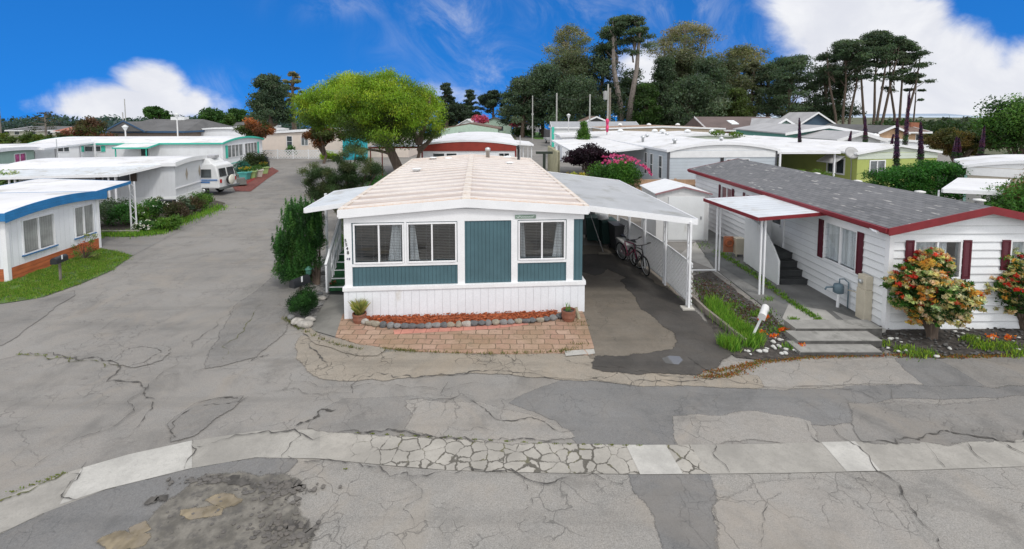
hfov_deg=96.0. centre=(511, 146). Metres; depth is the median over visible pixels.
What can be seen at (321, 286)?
gravel bed
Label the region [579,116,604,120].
house
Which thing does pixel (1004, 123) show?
broadleaf tree
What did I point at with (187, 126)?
community hall
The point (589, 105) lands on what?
utility pole
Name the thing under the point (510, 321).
river stone
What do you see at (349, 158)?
door
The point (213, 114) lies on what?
round tree
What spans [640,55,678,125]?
conifer tree
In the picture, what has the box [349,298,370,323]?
potted grass
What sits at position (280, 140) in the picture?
mobile home
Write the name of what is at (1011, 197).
laurel shrub
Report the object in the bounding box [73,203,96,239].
window
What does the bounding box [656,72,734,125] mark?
conifer tree
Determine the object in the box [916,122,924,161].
echium spire
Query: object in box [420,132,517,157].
mobile home
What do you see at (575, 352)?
patio slab
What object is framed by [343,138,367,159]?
garden shed
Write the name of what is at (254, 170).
planter
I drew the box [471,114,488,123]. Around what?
pink bush
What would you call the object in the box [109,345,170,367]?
road patch
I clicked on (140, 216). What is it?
garden shrub
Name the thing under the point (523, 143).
carport
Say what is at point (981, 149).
echium spire
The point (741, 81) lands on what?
conifer tree
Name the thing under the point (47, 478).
gutter weeds
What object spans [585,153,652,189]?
rhododendron
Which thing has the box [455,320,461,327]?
river stone
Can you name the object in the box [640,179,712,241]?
garden shed
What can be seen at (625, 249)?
bicycle
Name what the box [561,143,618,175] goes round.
purple maple
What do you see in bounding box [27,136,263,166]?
mobile home
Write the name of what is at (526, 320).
river stone
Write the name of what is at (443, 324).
river stone
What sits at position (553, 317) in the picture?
river stone
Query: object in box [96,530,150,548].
silt patch
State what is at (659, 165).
window
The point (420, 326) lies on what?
river stone
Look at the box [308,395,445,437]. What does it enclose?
road patch
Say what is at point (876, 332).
step riser
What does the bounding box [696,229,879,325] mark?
concrete walk
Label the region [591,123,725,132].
mobile home
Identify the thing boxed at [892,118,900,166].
echium spire
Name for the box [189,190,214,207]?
garden shrub
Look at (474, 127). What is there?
house
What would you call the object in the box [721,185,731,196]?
window
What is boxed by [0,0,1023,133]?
sky
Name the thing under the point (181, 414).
road crack
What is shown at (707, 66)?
conifer tree
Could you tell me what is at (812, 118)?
house
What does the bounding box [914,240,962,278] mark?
window
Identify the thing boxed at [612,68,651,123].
pine tree
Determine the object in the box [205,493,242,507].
silt patch
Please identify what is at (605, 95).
utility pole
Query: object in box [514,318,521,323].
river stone
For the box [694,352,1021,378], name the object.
edge weeds
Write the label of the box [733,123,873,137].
house
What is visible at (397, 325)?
river stone
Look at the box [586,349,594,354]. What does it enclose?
patio slab
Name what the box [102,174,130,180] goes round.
window
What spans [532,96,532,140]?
utility pole
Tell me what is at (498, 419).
road crack
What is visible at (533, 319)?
river stone
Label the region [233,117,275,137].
tree
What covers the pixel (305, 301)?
shrub
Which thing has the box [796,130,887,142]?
house
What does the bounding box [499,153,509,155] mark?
window
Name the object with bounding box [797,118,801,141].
echium spire
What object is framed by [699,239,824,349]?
green weeds
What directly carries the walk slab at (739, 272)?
on the concrete walk at (807, 296)
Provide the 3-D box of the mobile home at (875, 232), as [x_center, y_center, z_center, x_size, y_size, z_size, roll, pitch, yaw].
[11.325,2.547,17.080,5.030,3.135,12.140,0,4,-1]
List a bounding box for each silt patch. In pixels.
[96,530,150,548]
[129,521,150,535]
[180,505,223,519]
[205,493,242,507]
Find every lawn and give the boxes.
[0,248,132,302]
[528,132,543,138]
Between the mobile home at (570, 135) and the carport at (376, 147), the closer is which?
the carport at (376, 147)
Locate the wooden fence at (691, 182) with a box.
[628,178,695,190]
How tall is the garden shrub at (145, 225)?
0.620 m
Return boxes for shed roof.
[938,178,1010,204]
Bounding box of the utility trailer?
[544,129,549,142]
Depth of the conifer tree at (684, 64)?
118.59 m
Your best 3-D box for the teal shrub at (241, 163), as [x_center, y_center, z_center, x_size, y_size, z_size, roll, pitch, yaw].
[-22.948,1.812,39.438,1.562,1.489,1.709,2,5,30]
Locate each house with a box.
[4,126,104,134]
[50,127,73,136]
[231,121,280,126]
[442,122,501,135]
[457,119,473,124]
[484,117,511,133]
[549,121,638,146]
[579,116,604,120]
[685,116,771,133]
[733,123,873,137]
[750,118,794,124]
[781,112,835,124]
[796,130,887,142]
[826,124,909,138]
[899,126,932,139]
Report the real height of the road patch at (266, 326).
0.001 m
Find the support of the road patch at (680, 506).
on the road at (363, 507)
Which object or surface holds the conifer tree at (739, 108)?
on the ground at (859, 121)
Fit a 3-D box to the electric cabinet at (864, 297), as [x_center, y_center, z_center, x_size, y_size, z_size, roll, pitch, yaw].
[9.084,3.872,12.153,0.265,1.180,0.754,0,4,0]
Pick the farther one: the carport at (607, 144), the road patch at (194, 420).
the carport at (607, 144)
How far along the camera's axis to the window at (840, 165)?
32.61 m
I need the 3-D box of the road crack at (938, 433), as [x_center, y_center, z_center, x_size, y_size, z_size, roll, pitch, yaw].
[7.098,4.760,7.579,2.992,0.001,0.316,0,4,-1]
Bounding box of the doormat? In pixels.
[328,291,343,293]
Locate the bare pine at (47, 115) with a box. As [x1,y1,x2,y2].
[21,111,61,135]
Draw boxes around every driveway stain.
[582,253,643,277]
[591,273,730,374]
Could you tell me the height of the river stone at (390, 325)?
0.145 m
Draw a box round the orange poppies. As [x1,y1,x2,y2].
[757,314,1016,345]
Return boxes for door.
[140,148,149,155]
[347,143,352,159]
[668,197,704,239]
[771,219,781,246]
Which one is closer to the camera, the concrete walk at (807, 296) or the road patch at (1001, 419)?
the road patch at (1001, 419)
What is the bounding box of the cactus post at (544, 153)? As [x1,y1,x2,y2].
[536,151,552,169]
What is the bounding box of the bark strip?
[233,167,277,190]
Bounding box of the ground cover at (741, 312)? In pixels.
[669,272,783,334]
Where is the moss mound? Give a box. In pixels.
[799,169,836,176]
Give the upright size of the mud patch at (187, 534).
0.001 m
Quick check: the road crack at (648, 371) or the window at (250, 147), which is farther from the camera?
the window at (250, 147)
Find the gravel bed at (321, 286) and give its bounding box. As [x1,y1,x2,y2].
[289,252,337,328]
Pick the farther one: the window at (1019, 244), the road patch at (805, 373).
the window at (1019, 244)
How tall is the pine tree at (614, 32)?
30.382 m
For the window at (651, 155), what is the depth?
33.09 m
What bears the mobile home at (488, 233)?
on the road at (178, 293)
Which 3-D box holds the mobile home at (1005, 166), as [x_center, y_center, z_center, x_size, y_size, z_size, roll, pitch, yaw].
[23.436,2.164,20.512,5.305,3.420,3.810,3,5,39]
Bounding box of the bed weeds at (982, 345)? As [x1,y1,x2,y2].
[875,333,1023,361]
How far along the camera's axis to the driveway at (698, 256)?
17.25 m
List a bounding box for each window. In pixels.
[14,152,26,161]
[21,212,58,256]
[57,147,69,151]
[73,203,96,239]
[84,146,100,151]
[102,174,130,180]
[228,144,242,157]
[244,142,256,154]
[286,136,292,146]
[301,137,307,145]
[353,223,404,264]
[406,222,456,262]
[432,153,444,156]
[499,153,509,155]
[518,220,565,260]
[644,152,647,173]
[649,153,652,175]
[658,155,662,178]
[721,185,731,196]
[822,220,856,272]
[826,158,845,174]
[869,160,885,172]
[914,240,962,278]
[1009,240,1023,268]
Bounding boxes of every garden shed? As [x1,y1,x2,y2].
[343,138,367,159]
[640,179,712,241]
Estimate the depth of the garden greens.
20.96 m
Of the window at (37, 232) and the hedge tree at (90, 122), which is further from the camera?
the hedge tree at (90, 122)
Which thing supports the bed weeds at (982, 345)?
on the planting bed at (953, 342)
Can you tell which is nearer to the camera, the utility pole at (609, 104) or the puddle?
the puddle
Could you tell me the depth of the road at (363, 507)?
6.26 m
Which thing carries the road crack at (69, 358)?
on the road at (178, 293)
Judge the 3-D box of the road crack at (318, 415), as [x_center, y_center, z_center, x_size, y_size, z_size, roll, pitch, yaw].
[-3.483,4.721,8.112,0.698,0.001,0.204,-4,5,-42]
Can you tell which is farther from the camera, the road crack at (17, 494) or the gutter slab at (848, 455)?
the gutter slab at (848, 455)
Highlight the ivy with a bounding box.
[709,130,744,136]
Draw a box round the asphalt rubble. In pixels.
[155,471,341,548]
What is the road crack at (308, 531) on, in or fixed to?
on the mud patch at (187, 534)
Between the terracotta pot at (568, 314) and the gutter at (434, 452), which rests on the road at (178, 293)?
the gutter at (434, 452)
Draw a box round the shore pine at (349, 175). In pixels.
[295,142,385,220]
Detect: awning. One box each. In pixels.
[0,164,160,201]
[0,178,136,229]
[7,139,95,157]
[112,143,158,156]
[303,186,370,271]
[703,195,826,294]
[817,154,844,162]
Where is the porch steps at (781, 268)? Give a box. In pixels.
[744,217,807,284]
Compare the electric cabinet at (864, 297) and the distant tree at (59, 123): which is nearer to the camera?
the electric cabinet at (864, 297)
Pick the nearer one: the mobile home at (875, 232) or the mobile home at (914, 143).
the mobile home at (875, 232)
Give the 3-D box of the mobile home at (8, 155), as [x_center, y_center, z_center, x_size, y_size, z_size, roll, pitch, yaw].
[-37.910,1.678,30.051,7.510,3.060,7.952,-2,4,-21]
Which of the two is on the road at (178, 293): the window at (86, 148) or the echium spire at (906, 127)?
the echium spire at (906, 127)
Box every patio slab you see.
[565,350,586,355]
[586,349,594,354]
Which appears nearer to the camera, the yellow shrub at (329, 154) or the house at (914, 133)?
the yellow shrub at (329, 154)
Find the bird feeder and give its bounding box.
[305,266,311,285]
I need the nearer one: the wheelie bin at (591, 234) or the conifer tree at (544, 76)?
the wheelie bin at (591, 234)
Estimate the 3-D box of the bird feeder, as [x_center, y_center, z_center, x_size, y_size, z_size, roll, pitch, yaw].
[-6.124,3.961,13.884,0.220,0.760,0.209,0,4,0]
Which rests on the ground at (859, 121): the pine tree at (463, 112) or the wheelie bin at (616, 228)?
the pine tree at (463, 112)
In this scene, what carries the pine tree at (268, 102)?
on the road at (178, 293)
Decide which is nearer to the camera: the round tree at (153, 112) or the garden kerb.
the garden kerb
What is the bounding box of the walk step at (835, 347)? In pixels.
[787,341,881,354]
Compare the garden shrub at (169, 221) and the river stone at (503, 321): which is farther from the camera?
the garden shrub at (169, 221)
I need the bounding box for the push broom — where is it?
[590,214,608,253]
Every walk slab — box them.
[705,251,792,303]
[782,304,836,319]
[833,311,885,332]
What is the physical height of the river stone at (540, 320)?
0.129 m
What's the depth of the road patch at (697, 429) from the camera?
7.79 m
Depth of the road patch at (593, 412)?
8.50 m
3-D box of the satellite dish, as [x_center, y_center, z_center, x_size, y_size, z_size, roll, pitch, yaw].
[22.946,1.565,31.141,0.781,3.133,0.585,-2,4,-21]
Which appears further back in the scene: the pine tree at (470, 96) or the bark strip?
the pine tree at (470, 96)
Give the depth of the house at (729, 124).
73.32 m
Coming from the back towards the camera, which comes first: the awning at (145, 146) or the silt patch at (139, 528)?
the awning at (145, 146)
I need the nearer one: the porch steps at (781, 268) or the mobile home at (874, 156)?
the porch steps at (781, 268)
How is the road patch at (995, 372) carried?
on the road at (178, 293)
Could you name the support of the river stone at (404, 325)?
on the patio at (556, 335)
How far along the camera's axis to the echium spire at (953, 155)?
30.03 m
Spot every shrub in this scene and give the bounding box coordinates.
[0,169,22,184]
[99,197,126,226]
[99,197,132,210]
[102,200,137,225]
[125,202,160,221]
[131,219,160,230]
[134,197,168,219]
[150,214,185,228]
[163,200,192,217]
[176,195,195,215]
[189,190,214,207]
[189,195,206,211]
[233,160,251,175]
[240,150,271,168]
[284,283,318,306]
[285,144,297,154]
[288,291,319,316]
[319,150,336,160]
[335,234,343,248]
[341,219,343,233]
[363,172,388,185]
[566,172,587,175]
[575,120,591,169]
[880,247,987,339]
[977,165,1023,212]
[984,247,1023,329]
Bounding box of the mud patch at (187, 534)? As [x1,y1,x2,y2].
[134,471,312,548]
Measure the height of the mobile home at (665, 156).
3.700 m
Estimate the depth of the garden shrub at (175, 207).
22.61 m
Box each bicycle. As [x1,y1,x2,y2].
[616,234,643,268]
[629,239,650,275]
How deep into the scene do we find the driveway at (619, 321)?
11.92 m
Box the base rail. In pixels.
[685,269,716,270]
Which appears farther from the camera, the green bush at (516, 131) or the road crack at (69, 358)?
the green bush at (516, 131)
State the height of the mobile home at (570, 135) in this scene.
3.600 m
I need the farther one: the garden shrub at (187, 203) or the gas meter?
the garden shrub at (187, 203)
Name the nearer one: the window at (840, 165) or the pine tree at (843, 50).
the window at (840, 165)
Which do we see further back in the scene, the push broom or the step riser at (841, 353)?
the push broom
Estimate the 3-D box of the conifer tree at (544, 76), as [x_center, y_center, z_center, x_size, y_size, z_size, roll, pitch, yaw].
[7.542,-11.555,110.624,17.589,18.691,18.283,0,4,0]
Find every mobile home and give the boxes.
[0,143,54,158]
[0,147,39,163]
[0,155,206,205]
[0,191,106,281]
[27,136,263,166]
[201,127,288,135]
[262,128,418,156]
[337,145,589,318]
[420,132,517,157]
[554,129,657,161]
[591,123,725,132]
[597,132,780,178]
[649,129,751,138]
[687,158,1023,329]
[735,135,942,189]
[874,133,928,148]
[954,154,1023,204]
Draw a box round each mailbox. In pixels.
[50,254,68,280]
[289,274,309,291]
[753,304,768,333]
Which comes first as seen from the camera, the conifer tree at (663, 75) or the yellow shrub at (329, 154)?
the yellow shrub at (329, 154)
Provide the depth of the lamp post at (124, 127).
47.88 m
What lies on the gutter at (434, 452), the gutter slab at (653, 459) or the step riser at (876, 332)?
the gutter slab at (653, 459)
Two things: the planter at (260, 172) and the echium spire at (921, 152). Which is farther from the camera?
the planter at (260, 172)
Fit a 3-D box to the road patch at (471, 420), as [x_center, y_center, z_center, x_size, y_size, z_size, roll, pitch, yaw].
[-0.479,4.743,7.981,3.286,0.001,1.192,0,4,6]
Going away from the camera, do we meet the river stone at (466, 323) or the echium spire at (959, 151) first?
the river stone at (466, 323)
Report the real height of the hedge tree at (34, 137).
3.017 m
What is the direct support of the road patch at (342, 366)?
on the road at (178, 293)
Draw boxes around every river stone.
[365,320,373,325]
[371,321,379,326]
[380,321,386,327]
[387,322,393,328]
[394,323,400,328]
[400,323,407,327]
[408,323,416,328]
[416,323,424,328]
[425,322,431,328]
[431,322,440,327]
[440,322,446,327]
[447,322,454,326]
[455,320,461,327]
[461,321,470,326]
[470,320,477,325]
[478,320,484,324]
[485,319,491,325]
[491,319,499,324]
[500,319,506,324]
[507,319,514,323]
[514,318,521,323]
[522,319,530,322]
[529,317,536,322]
[536,317,543,322]
[549,314,557,320]
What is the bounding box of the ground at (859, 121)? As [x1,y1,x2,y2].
[7,118,1018,154]
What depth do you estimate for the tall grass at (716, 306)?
10.92 m
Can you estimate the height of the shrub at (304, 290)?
0.684 m
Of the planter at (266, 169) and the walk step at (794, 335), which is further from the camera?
the planter at (266, 169)
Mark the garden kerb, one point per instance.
(119, 230)
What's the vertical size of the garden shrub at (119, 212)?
1.171 m
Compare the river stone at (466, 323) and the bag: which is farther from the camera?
the bag
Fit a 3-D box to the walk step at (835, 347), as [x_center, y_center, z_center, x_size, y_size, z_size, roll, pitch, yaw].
[7.244,4.536,10.393,1.804,0.100,0.500,0,4,0]
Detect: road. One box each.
[0,147,1023,532]
[0,458,1023,548]
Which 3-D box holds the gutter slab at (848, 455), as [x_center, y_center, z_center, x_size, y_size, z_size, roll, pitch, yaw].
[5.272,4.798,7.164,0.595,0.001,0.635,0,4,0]
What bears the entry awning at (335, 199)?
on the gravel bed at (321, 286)
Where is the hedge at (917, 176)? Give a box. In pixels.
[857,158,972,200]
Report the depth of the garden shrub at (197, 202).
24.93 m
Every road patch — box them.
[0,290,74,344]
[0,457,296,548]
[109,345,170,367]
[167,396,242,441]
[204,275,305,368]
[295,335,763,388]
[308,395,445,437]
[405,399,574,444]
[509,380,1023,444]
[628,474,718,548]
[672,411,817,444]
[704,357,922,390]
[713,477,931,548]
[848,395,1023,445]
[895,357,983,386]
[936,356,1023,388]
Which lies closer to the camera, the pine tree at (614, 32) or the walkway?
the walkway
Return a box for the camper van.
[201,155,239,195]
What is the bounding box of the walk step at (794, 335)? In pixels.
[785,330,881,343]
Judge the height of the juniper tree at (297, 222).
3.087 m
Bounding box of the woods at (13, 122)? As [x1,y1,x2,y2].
[1,111,308,133]
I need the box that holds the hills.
[760,114,969,115]
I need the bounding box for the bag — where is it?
[597,214,608,219]
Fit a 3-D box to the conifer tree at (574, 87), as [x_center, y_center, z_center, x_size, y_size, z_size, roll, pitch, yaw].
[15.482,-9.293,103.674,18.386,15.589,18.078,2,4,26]
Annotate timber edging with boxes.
[691,293,746,343]
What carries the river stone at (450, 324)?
on the patio border
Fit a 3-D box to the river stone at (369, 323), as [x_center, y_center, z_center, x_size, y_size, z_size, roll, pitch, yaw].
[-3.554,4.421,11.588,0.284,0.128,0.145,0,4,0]
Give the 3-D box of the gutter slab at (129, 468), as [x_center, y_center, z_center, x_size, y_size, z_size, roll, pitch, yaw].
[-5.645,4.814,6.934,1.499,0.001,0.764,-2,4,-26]
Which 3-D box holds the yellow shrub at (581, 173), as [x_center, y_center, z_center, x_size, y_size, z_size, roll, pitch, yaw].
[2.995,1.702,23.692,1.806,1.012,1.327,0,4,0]
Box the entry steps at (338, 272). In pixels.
[324,219,344,292]
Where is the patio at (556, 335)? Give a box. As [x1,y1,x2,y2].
[335,311,593,354]
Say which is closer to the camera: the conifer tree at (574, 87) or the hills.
the conifer tree at (574, 87)
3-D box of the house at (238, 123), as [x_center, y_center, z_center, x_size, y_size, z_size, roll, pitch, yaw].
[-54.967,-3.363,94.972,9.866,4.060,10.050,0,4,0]
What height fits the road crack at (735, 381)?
0.001 m
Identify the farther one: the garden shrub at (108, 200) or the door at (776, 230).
the garden shrub at (108, 200)
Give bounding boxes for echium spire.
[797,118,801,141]
[862,116,868,141]
[890,134,893,143]
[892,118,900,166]
[901,88,910,144]
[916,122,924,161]
[950,136,957,161]
[957,138,962,157]
[977,125,985,155]
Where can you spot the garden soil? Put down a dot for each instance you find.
(119, 226)
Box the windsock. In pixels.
[605,116,608,134]
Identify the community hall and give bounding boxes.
[105,117,232,135]
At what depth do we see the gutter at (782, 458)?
7.15 m
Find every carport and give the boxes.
[368,140,426,175]
[515,140,533,158]
[547,171,697,310]
[551,138,644,152]
[711,139,840,176]
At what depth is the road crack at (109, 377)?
9.60 m
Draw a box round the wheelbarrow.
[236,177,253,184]
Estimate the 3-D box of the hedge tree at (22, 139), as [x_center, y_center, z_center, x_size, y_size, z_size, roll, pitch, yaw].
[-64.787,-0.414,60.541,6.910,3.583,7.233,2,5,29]
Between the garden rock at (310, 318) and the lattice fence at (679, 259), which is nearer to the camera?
the garden rock at (310, 318)
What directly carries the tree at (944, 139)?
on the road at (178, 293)
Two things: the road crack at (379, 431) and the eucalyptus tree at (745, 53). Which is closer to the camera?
the road crack at (379, 431)
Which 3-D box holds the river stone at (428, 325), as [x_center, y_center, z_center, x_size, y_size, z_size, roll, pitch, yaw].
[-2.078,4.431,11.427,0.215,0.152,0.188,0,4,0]
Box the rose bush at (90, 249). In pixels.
[70,232,101,259]
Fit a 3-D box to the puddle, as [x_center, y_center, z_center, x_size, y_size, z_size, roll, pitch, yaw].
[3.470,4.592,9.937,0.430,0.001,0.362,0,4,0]
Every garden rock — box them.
[287,314,295,319]
[291,317,304,324]
[297,320,312,328]
[305,316,315,320]
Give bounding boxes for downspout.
[574,307,580,318]
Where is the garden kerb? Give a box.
[101,230,139,232]
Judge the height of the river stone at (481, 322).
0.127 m
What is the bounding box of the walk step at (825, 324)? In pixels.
[784,320,881,330]
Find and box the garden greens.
[101,203,235,238]
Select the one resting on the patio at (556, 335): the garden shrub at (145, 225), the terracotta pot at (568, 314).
the terracotta pot at (568, 314)
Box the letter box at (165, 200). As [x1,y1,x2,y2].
[159,199,175,217]
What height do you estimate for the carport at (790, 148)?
3.068 m
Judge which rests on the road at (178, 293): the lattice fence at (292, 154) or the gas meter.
the lattice fence at (292, 154)
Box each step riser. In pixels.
[796,329,881,336]
[798,341,881,347]
[801,352,881,355]
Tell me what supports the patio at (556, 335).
on the road at (178, 293)
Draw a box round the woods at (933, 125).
[868,116,995,138]
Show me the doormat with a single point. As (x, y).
(336, 292)
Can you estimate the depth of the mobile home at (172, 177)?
26.64 m
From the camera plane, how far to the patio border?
11.33 m
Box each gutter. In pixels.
[0,429,319,532]
[320,431,708,473]
[691,438,1023,473]
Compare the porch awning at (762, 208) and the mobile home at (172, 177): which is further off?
the mobile home at (172, 177)
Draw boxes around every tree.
[0,131,35,143]
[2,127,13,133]
[17,122,34,127]
[28,134,55,142]
[50,122,64,125]
[53,123,117,137]
[68,116,108,135]
[142,106,169,118]
[162,114,171,118]
[197,107,224,123]
[222,113,235,125]
[224,108,248,121]
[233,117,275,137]
[243,72,297,126]
[270,195,328,284]
[282,71,305,129]
[285,67,449,169]
[301,126,346,163]
[437,82,458,126]
[441,102,474,126]
[463,89,481,118]
[476,90,506,117]
[494,75,550,137]
[509,59,572,136]
[539,22,593,63]
[541,72,618,128]
[547,47,606,116]
[582,41,631,118]
[590,13,660,120]
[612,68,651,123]
[625,81,666,124]
[640,19,727,68]
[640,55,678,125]
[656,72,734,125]
[657,47,714,118]
[677,54,735,125]
[713,56,764,116]
[716,41,773,84]
[717,87,757,116]
[738,62,770,113]
[749,60,798,117]
[755,54,830,117]
[798,67,866,122]
[810,38,889,123]
[839,29,912,124]
[876,40,936,125]
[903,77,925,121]
[923,127,1003,175]
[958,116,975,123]
[963,92,1023,153]
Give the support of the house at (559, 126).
on the ground at (859, 121)
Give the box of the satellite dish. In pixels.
[845,147,858,179]
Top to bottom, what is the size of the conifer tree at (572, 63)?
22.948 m
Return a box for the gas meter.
[825,278,849,308]
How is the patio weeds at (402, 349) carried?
on the patio at (556, 335)
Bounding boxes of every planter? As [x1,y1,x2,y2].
[237,166,251,179]
[248,165,257,177]
[253,164,263,176]
[260,162,269,173]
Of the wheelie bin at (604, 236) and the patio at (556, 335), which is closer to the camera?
the patio at (556, 335)
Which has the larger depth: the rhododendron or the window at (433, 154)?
the window at (433, 154)
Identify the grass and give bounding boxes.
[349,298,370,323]
[699,292,767,352]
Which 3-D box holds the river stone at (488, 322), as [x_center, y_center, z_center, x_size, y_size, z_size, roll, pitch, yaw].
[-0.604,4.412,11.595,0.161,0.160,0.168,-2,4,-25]
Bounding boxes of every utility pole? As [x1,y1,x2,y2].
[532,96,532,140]
[589,94,590,120]
[603,84,608,118]
[609,88,610,120]
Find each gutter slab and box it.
[59,441,191,504]
[627,445,682,473]
[822,441,880,470]
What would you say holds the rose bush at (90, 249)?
on the lawn at (64, 276)
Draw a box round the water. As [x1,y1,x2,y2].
[613,116,982,117]
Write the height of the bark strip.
0.001 m
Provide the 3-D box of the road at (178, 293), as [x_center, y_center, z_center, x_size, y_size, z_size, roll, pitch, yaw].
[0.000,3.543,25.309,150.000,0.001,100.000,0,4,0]
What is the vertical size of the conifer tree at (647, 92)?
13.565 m
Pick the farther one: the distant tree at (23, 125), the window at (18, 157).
the distant tree at (23, 125)
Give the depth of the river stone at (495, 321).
11.55 m
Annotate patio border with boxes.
[394,323,527,333]
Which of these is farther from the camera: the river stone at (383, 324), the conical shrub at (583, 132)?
the conical shrub at (583, 132)
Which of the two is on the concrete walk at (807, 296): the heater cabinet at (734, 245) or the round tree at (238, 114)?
the heater cabinet at (734, 245)
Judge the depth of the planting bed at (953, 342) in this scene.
10.82 m
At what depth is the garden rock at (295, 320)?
11.60 m
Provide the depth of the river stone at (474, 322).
11.50 m
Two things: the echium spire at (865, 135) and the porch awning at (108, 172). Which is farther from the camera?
the echium spire at (865, 135)
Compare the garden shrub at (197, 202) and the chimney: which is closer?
the garden shrub at (197, 202)
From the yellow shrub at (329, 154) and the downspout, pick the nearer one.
the downspout
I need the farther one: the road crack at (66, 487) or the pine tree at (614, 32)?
the pine tree at (614, 32)
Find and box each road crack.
[0,352,154,437]
[0,486,36,500]
[19,351,115,366]
[20,359,177,473]
[60,473,78,498]
[144,494,168,504]
[164,396,247,438]
[197,428,565,446]
[198,475,303,493]
[231,377,530,389]
[269,519,315,546]
[288,456,638,483]
[295,408,335,425]
[351,370,563,392]
[414,396,573,431]
[550,376,915,398]
[569,360,730,379]
[724,257,814,319]
[834,428,940,547]
[863,430,1023,443]
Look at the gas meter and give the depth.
12.57 m
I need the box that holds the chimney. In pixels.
[908,122,918,127]
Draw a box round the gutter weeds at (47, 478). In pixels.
[5,353,640,492]
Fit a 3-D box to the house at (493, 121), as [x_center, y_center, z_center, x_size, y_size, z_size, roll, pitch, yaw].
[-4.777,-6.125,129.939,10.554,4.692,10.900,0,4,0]
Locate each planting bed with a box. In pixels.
[693,271,806,360]
[879,329,1023,358]
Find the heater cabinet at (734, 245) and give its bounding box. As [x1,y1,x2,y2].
[723,236,743,256]
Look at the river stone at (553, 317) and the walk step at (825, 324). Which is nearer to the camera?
the walk step at (825, 324)
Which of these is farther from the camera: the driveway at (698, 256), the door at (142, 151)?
the door at (142, 151)
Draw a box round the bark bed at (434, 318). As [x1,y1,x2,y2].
[366,309,557,323]
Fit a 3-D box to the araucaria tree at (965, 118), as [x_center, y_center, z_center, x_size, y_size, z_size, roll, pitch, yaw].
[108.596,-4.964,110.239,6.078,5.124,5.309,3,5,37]
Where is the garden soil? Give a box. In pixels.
[100,199,224,236]
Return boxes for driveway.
[101,210,213,256]
[582,245,678,358]
[681,242,730,281]
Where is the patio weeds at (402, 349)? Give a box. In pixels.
[281,316,588,354]
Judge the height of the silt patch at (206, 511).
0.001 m
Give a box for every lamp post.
[122,125,128,135]
[173,113,179,135]
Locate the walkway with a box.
[310,294,343,335]
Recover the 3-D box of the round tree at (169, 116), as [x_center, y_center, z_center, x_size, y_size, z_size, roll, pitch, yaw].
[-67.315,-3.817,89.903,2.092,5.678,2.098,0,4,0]
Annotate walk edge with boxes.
[303,328,384,355]
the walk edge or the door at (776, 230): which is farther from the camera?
the door at (776, 230)
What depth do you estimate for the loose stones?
11.04 m
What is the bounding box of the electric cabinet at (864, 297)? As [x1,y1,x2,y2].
[848,273,872,320]
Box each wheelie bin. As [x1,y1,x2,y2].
[585,214,599,240]
[598,217,616,243]
[608,221,627,249]
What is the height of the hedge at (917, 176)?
3.283 m
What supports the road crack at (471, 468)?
on the road at (363, 507)
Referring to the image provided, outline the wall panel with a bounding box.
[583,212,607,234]
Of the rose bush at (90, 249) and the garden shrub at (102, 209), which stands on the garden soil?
the garden shrub at (102, 209)
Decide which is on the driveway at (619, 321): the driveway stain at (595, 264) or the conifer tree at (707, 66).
the driveway stain at (595, 264)
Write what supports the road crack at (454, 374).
on the road patch at (342, 366)
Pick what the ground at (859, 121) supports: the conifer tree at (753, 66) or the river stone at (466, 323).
the conifer tree at (753, 66)
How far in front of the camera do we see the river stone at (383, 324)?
11.42 m
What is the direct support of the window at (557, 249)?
in the mobile home at (488, 233)
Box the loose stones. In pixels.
[692,275,1023,355]
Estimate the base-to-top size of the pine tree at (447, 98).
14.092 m
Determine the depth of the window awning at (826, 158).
32.69 m
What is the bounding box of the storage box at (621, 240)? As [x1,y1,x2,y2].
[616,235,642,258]
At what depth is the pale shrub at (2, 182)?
23.62 m
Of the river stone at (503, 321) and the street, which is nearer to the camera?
the river stone at (503, 321)
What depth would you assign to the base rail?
15.57 m
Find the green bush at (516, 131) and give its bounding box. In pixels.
[510,126,537,136]
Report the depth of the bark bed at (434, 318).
11.93 m
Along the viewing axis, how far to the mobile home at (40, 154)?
38.87 m
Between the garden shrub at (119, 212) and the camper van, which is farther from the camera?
the camper van
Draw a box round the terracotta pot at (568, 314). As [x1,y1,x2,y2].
[561,302,575,321]
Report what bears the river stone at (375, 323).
on the patio at (556, 335)
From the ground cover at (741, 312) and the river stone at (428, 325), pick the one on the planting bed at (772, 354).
the ground cover at (741, 312)
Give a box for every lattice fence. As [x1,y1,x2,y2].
[262,149,338,158]
[620,217,692,304]
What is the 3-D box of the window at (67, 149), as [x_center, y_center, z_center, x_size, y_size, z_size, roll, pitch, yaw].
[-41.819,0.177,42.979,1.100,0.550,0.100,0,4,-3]
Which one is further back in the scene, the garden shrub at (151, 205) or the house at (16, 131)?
the house at (16, 131)
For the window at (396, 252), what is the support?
in the mobile home at (488, 233)
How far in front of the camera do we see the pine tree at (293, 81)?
81.35 m
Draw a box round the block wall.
[548,146,559,172]
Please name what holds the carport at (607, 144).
on the road at (178, 293)
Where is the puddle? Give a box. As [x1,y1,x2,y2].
[662,356,681,363]
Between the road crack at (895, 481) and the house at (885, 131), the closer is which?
the road crack at (895, 481)
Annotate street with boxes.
[514,126,554,149]
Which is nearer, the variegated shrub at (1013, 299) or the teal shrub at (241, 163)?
the variegated shrub at (1013, 299)

